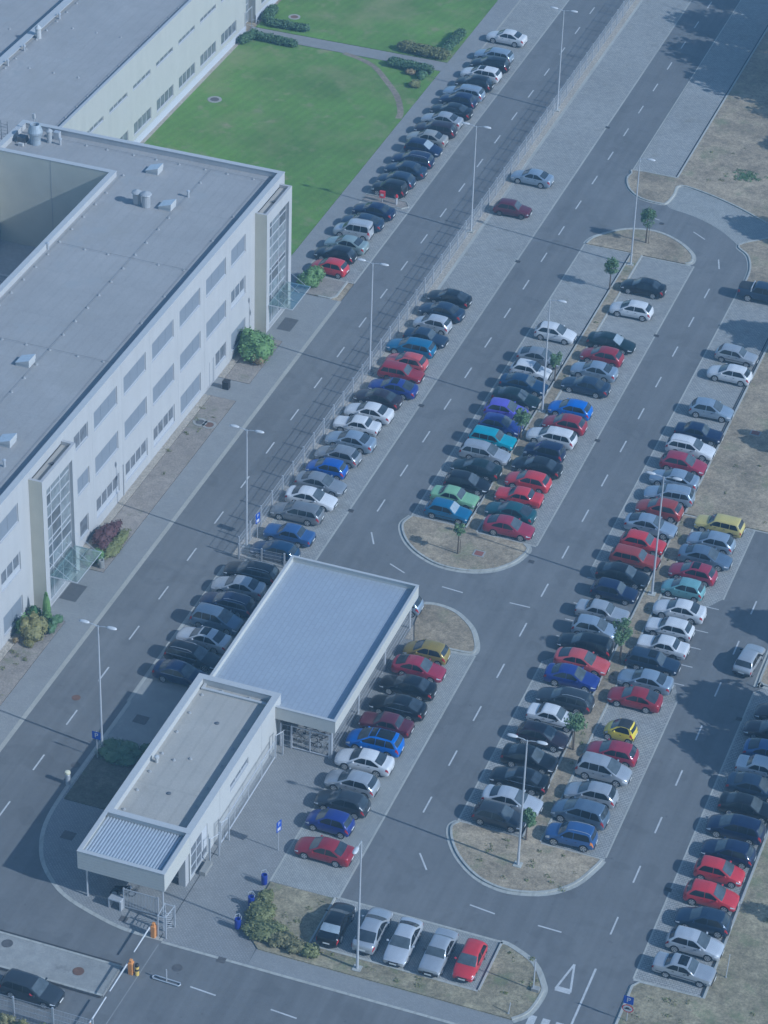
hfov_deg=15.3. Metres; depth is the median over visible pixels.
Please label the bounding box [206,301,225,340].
window
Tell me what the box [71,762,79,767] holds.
manhole cover
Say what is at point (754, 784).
saloon car
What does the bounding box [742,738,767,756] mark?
liftback car
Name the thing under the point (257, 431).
street lamp
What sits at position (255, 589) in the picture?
saloon car
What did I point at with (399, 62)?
hedge
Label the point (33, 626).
shrub
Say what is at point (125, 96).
window
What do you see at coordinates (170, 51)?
window
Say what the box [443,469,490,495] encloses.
hatchback car
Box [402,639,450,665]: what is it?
hatchback car
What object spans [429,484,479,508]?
saloon car
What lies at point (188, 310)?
window
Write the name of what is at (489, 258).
parking bay paving
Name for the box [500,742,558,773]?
saloon car
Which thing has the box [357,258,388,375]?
street lamp
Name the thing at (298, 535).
saloon car
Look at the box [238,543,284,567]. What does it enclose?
wire fence
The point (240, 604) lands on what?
estate car
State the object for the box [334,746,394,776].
saloon car
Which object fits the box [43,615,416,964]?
plaza
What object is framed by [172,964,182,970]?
manhole cover
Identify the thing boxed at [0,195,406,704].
soil bed
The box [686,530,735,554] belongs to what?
hatchback car
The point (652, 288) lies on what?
saloon car
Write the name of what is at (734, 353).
hatchback car
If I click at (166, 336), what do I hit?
window
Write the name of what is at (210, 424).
manhole cover
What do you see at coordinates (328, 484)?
saloon car
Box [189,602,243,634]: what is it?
people carrier
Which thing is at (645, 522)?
liftback car
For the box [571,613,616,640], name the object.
hatchback car
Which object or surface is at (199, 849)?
shop window
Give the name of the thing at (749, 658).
hatchback car
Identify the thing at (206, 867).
concrete block
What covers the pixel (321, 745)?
bicycle
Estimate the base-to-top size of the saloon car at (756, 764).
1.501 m
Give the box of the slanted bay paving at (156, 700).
[70,572,498,988]
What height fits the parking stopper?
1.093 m
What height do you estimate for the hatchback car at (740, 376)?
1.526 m
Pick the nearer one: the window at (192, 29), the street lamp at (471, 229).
the street lamp at (471, 229)
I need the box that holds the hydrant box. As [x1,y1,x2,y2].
[379,190,384,201]
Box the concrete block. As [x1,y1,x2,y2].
[199,860,212,875]
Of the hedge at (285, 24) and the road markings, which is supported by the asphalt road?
the road markings
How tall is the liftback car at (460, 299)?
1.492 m
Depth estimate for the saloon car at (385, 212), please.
293.92 m
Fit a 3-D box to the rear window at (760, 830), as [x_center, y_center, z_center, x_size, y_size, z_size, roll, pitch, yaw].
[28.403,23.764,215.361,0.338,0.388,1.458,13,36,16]
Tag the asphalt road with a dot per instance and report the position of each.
(444, 888)
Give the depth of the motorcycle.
208.48 m
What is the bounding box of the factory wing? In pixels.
[0,0,277,142]
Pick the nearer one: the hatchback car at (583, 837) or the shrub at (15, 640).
the hatchback car at (583, 837)
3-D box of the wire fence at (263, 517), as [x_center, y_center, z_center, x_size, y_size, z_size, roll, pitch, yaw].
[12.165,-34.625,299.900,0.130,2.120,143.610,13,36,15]
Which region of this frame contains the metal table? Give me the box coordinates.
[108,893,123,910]
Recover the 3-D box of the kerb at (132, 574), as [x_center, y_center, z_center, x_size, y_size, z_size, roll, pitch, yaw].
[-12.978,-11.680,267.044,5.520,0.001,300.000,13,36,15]
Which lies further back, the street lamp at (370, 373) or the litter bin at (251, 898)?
the street lamp at (370, 373)
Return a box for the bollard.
[135,963,138,975]
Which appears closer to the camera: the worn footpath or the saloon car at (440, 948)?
the saloon car at (440, 948)
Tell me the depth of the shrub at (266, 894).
208.68 m
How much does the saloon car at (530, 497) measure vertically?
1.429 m
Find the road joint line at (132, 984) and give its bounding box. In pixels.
[106,944,158,1023]
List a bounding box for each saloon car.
[152,658,207,687]
[176,625,232,653]
[211,574,266,599]
[262,522,315,547]
[285,485,337,511]
[294,471,346,496]
[294,835,354,867]
[316,902,355,947]
[324,234,368,254]
[325,429,376,453]
[332,414,381,435]
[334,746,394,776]
[344,401,393,424]
[352,201,395,220]
[353,387,402,410]
[358,711,414,738]
[379,673,436,701]
[383,917,422,966]
[384,160,427,179]
[402,326,448,349]
[406,129,448,147]
[418,301,465,322]
[418,928,458,977]
[421,111,463,129]
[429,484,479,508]
[430,102,472,120]
[450,457,502,480]
[481,784,542,816]
[486,29,527,47]
[489,765,549,795]
[491,386,540,409]
[494,486,544,508]
[499,372,548,396]
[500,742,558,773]
[511,168,553,188]
[511,455,562,479]
[525,702,573,732]
[543,662,599,691]
[561,375,610,398]
[570,360,618,382]
[574,598,630,626]
[586,331,635,354]
[595,561,649,589]
[617,667,673,694]
[620,277,666,298]
[636,634,690,659]
[649,467,699,491]
[651,951,716,987]
[652,597,706,624]
[673,421,723,445]
[677,543,732,571]
[717,791,767,823]
[725,771,767,802]
[734,754,767,776]
[743,719,767,738]
[754,703,767,719]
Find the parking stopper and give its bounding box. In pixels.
[152,969,180,986]
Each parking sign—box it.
[92,731,100,757]
[256,512,259,537]
[276,819,281,850]
[622,995,633,1020]
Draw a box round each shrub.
[0,1012,16,1023]
[12,637,18,642]
[12,1018,29,1023]
[15,612,29,633]
[19,611,50,642]
[22,639,33,647]
[27,604,41,616]
[47,614,64,633]
[80,555,94,566]
[91,519,122,550]
[91,547,104,562]
[96,736,142,766]
[103,528,131,559]
[140,743,149,752]
[237,327,276,363]
[241,916,289,941]
[244,898,276,921]
[250,354,266,365]
[256,888,273,901]
[266,930,297,947]
[282,937,306,954]
[296,264,325,288]
[300,942,319,958]
[404,69,415,74]
[409,79,420,88]
[416,70,427,79]
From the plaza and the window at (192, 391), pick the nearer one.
the plaza
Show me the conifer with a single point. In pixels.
(46, 612)
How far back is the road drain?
211.32 m
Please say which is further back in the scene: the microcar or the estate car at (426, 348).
the estate car at (426, 348)
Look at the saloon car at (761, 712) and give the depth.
227.76 m
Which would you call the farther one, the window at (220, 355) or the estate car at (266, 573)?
the window at (220, 355)
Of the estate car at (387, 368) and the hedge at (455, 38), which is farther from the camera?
the hedge at (455, 38)
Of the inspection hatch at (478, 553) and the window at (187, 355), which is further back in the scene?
the window at (187, 355)
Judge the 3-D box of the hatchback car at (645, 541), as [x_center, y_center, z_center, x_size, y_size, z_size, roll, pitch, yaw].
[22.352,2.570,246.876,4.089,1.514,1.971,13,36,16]
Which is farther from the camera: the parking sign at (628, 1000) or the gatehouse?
the gatehouse
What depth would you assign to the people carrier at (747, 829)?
215.51 m
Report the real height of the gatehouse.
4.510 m
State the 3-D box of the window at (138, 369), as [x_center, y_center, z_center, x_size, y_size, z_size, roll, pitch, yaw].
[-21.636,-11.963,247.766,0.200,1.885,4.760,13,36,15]
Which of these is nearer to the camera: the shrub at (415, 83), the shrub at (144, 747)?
the shrub at (144, 747)
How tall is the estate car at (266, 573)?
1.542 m
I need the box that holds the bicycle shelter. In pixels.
[201,555,418,758]
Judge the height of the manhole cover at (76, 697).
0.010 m
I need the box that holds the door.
[207,357,213,387]
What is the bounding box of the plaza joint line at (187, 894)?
[159,847,217,938]
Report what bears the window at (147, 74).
in the factory wing
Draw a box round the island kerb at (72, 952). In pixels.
[0,931,120,995]
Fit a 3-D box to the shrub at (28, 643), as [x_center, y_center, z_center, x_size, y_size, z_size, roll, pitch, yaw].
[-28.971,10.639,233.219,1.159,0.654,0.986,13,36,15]
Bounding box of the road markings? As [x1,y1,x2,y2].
[0,2,756,1023]
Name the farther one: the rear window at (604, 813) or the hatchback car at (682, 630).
the hatchback car at (682, 630)
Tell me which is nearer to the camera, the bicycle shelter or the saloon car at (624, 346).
the bicycle shelter
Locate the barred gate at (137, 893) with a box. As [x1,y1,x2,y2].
[123,887,158,915]
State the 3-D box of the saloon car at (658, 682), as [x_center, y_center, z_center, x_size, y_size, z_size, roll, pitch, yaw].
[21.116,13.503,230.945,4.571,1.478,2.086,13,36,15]
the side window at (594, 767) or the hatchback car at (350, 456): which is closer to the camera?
the side window at (594, 767)
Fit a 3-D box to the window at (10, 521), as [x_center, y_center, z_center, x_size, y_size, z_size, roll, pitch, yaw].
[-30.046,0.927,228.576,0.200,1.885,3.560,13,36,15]
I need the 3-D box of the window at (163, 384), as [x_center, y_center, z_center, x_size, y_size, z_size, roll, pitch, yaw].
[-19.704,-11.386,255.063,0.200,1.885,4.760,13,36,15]
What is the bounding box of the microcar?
[603,718,637,743]
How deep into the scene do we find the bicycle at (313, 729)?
224.59 m
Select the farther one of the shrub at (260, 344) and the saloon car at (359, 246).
the saloon car at (359, 246)
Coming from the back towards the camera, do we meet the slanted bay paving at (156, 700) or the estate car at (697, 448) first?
the estate car at (697, 448)
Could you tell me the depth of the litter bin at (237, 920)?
205.99 m
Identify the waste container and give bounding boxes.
[222,378,230,389]
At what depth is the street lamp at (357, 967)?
200.39 m
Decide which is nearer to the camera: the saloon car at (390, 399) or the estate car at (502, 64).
the saloon car at (390, 399)
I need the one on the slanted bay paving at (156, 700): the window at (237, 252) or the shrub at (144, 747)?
the shrub at (144, 747)
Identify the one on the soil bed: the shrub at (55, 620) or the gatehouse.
the shrub at (55, 620)
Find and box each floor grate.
[60,830,76,840]
[119,915,128,921]
[132,714,149,724]
[217,956,226,962]
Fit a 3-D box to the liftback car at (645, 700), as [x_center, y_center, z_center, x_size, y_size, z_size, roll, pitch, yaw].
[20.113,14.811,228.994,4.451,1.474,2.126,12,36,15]
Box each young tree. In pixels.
[453,523,465,553]
[513,407,532,438]
[522,807,536,839]
[550,351,562,380]
[563,712,587,749]
[604,257,618,288]
[612,617,633,663]
[640,206,656,242]
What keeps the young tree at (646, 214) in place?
on the dry grass verge at (738, 126)
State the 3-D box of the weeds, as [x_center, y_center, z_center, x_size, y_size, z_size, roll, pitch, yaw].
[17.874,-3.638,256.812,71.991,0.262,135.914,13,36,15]
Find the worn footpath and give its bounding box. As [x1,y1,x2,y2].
[343,52,403,118]
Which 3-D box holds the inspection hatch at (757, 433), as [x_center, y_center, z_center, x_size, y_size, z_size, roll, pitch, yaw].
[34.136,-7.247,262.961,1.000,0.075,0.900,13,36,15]
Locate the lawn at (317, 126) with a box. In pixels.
[144,0,497,255]
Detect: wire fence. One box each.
[0,994,93,1023]
[238,0,634,552]
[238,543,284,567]
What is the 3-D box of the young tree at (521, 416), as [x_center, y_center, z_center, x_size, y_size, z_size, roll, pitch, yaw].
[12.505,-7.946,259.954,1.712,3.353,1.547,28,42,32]
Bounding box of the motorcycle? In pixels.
[110,882,135,896]
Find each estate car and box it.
[0,968,64,1008]
[164,639,220,671]
[199,590,256,617]
[223,559,279,585]
[270,500,324,525]
[377,359,424,383]
[386,336,436,358]
[391,150,434,169]
[414,120,456,138]
[443,84,485,101]
[459,438,510,465]
[460,65,501,82]
[467,424,517,450]
[470,55,509,72]
[474,47,513,63]
[526,425,577,449]
[536,685,594,714]
[557,631,613,658]
[608,543,660,572]
[624,645,680,675]
[643,483,694,506]
[665,433,715,461]
[693,513,745,537]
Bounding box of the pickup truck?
[737,280,767,301]
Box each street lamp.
[79,619,116,748]
[230,424,263,549]
[351,841,362,971]
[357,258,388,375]
[462,122,490,232]
[507,733,547,867]
[538,300,566,412]
[550,7,577,111]
[627,158,654,265]
[646,471,681,596]
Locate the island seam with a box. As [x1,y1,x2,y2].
[0,929,121,997]
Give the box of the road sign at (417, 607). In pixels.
[408,595,423,616]
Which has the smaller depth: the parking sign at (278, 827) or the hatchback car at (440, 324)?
the parking sign at (278, 827)
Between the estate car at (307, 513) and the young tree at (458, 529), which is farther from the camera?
the estate car at (307, 513)
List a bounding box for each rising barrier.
[88,997,106,1023]
[109,958,134,991]
[133,922,156,951]
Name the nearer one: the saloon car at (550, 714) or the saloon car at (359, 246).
the saloon car at (550, 714)
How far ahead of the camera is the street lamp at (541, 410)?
261.88 m
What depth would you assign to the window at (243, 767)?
216.51 m
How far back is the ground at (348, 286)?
282.63 m
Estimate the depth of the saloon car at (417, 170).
301.49 m
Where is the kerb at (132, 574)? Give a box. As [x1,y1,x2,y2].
[0,0,520,751]
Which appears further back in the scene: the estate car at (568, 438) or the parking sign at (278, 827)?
the estate car at (568, 438)
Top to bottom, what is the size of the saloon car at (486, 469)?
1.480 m
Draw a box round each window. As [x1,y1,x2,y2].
[0,504,18,543]
[1,553,20,592]
[3,596,22,636]
[74,422,88,450]
[77,467,89,496]
[80,514,88,540]
[87,117,103,132]
[94,387,117,431]
[95,432,118,475]
[96,474,119,518]
[109,93,127,114]
[120,131,127,139]
[123,353,145,395]
[124,397,146,440]
[126,440,147,482]
[133,70,149,90]
[134,107,151,135]
[152,320,173,362]
[153,364,174,405]
[154,405,174,447]
[156,48,172,67]
[157,85,173,112]
[178,26,194,45]
[179,62,194,89]
[179,289,199,328]
[180,332,200,372]
[180,374,200,415]
[191,824,206,875]
[193,612,222,623]
[200,5,215,23]
[200,41,215,67]
[206,259,225,297]
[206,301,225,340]
[216,343,225,368]
[221,20,235,46]
[230,759,248,791]
[231,235,245,267]
[231,276,244,309]
[231,319,243,351]
[361,738,393,748]
[394,734,402,747]
[566,809,599,821]
[579,762,610,774]
[600,806,608,820]
[612,727,628,734]
[722,825,756,836]
[757,821,764,834]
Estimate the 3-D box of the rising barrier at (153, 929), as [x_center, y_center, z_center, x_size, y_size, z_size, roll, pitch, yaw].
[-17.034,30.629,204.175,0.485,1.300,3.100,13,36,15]
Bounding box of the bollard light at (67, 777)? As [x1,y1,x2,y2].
[65,770,70,784]
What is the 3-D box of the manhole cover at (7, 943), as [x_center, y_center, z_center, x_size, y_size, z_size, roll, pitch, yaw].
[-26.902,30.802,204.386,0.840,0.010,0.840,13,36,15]
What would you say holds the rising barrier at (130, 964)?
on the asphalt road
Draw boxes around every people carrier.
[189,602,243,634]
[346,726,404,757]
[551,796,609,830]
[574,751,631,786]
[706,812,765,844]
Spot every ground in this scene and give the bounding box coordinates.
[0,0,494,705]
[0,0,640,661]
[64,751,138,809]
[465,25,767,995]
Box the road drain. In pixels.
[664,887,671,892]
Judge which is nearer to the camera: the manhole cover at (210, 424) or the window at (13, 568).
the window at (13, 568)
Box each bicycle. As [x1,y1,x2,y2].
[296,733,317,743]
[297,726,318,735]
[313,737,334,748]
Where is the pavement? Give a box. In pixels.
[0,0,518,1023]
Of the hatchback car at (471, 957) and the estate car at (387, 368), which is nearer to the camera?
the hatchback car at (471, 957)
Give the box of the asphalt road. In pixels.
[0,0,767,1023]
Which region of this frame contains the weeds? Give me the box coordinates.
[0,148,767,1023]
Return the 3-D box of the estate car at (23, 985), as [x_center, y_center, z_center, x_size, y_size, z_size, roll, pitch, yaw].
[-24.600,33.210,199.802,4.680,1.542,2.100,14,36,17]
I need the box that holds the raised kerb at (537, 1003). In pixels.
[39,27,767,1023]
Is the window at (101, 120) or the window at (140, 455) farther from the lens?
the window at (101, 120)
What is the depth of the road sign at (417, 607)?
237.81 m
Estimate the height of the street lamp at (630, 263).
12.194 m
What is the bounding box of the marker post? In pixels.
[531,959,539,992]
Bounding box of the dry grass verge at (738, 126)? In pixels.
[404,30,767,890]
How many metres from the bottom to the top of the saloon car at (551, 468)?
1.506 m
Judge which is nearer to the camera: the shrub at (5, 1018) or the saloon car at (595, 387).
the shrub at (5, 1018)
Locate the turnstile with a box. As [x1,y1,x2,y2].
[157,903,175,938]
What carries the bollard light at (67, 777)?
on the raised kerb at (537, 1003)
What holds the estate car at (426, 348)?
on the parking bay paving at (489, 258)
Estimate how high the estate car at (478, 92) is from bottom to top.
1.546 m
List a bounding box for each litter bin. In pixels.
[98,556,103,568]
[234,913,241,929]
[248,891,254,905]
[261,869,267,884]
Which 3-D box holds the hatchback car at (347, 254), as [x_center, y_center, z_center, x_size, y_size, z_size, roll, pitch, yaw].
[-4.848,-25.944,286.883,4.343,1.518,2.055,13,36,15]
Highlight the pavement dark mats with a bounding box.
[59,317,298,601]
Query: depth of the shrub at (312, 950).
203.93 m
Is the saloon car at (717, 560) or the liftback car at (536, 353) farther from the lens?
the liftback car at (536, 353)
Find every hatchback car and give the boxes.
[250,539,300,563]
[305,457,348,479]
[305,807,354,838]
[311,257,349,278]
[314,244,356,264]
[314,444,361,468]
[314,788,370,819]
[324,768,379,797]
[377,171,415,189]
[385,351,428,371]
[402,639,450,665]
[403,137,442,157]
[413,314,451,334]
[423,497,472,523]
[439,91,477,108]
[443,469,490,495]
[452,938,487,981]
[455,74,493,92]
[471,799,525,832]
[478,412,522,436]
[483,397,528,419]
[493,198,531,219]
[505,469,551,493]
[509,358,552,380]
[515,720,568,752]
[534,321,576,344]
[542,413,587,436]
[548,398,592,420]
[564,779,618,808]
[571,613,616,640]
[580,345,624,367]
[586,738,638,767]
[589,577,638,605]
[609,299,653,321]
[619,529,666,555]
[635,497,683,522]
[644,616,695,641]
[659,450,706,475]
[661,576,705,602]
[665,925,724,961]
[668,560,717,587]
[674,904,731,937]
[683,878,739,911]
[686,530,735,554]
[688,397,733,422]
[693,855,744,888]
[701,837,755,869]
[707,363,752,386]
[714,343,758,366]
[732,643,765,676]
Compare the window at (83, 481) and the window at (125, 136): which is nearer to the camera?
the window at (83, 481)
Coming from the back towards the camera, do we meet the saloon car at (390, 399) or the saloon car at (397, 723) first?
the saloon car at (390, 399)
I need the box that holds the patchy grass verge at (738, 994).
[251,837,767,1023]
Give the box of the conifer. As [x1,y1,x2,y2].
[41,592,51,621]
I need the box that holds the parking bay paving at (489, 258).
[249,0,767,996]
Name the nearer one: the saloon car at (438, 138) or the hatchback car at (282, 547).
the hatchback car at (282, 547)
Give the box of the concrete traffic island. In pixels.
[0,933,121,996]
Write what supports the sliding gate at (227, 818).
on the plaza
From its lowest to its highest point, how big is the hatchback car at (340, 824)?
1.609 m
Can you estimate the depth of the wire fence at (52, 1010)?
197.19 m
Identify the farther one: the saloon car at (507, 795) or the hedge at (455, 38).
the hedge at (455, 38)
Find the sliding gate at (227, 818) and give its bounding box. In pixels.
[209,730,283,860]
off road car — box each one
[371,178,407,199]
[523,440,565,462]
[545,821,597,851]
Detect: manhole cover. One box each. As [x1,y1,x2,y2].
[1,939,12,946]
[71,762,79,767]
[72,695,80,699]
[72,967,83,974]
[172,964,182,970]
[193,418,206,425]
[202,421,216,428]
[207,96,221,102]
[288,14,299,19]
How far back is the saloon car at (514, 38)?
329.10 m
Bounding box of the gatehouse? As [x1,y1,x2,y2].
[77,673,280,916]
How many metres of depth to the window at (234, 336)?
271.17 m
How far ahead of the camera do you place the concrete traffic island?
202.74 m
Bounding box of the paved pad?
[667,187,767,243]
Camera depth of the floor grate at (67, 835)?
214.27 m
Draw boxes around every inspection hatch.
[472,549,485,557]
[749,429,761,436]
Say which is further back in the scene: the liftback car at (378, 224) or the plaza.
the liftback car at (378, 224)
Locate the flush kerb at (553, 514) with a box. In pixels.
[127,0,767,996]
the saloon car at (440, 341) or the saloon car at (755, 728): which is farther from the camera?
the saloon car at (440, 341)
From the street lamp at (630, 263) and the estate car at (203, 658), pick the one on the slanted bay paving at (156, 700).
the estate car at (203, 658)
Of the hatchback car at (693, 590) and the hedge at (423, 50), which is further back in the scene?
the hedge at (423, 50)
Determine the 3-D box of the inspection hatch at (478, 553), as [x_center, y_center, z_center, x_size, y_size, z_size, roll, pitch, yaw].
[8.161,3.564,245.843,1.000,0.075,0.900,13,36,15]
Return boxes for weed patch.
[724,168,767,181]
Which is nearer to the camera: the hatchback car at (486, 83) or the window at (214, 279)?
the window at (214, 279)
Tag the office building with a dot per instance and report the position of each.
(142, 285)
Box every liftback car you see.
[340,213,384,231]
[352,907,392,954]
[368,377,418,399]
[369,692,426,721]
[391,654,446,682]
[426,288,471,308]
[482,514,534,541]
[484,500,536,524]
[516,346,562,369]
[553,647,609,675]
[607,685,662,713]
[624,512,677,539]
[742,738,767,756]
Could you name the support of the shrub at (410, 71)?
on the lawn at (317, 126)
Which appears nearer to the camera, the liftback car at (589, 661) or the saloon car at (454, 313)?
the liftback car at (589, 661)
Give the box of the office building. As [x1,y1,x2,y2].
[0,113,310,649]
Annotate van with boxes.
[333,218,373,240]
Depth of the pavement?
256.36 m
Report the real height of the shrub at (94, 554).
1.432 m
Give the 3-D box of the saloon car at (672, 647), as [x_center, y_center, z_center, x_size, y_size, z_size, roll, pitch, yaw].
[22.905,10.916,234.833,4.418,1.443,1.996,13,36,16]
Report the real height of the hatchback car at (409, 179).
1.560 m
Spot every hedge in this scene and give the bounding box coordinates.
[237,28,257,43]
[254,31,297,47]
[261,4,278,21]
[265,17,309,31]
[387,56,434,74]
[396,39,451,59]
[441,28,466,53]
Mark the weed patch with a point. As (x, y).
(741, 175)
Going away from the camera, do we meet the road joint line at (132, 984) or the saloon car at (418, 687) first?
the road joint line at (132, 984)
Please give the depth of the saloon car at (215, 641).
233.03 m

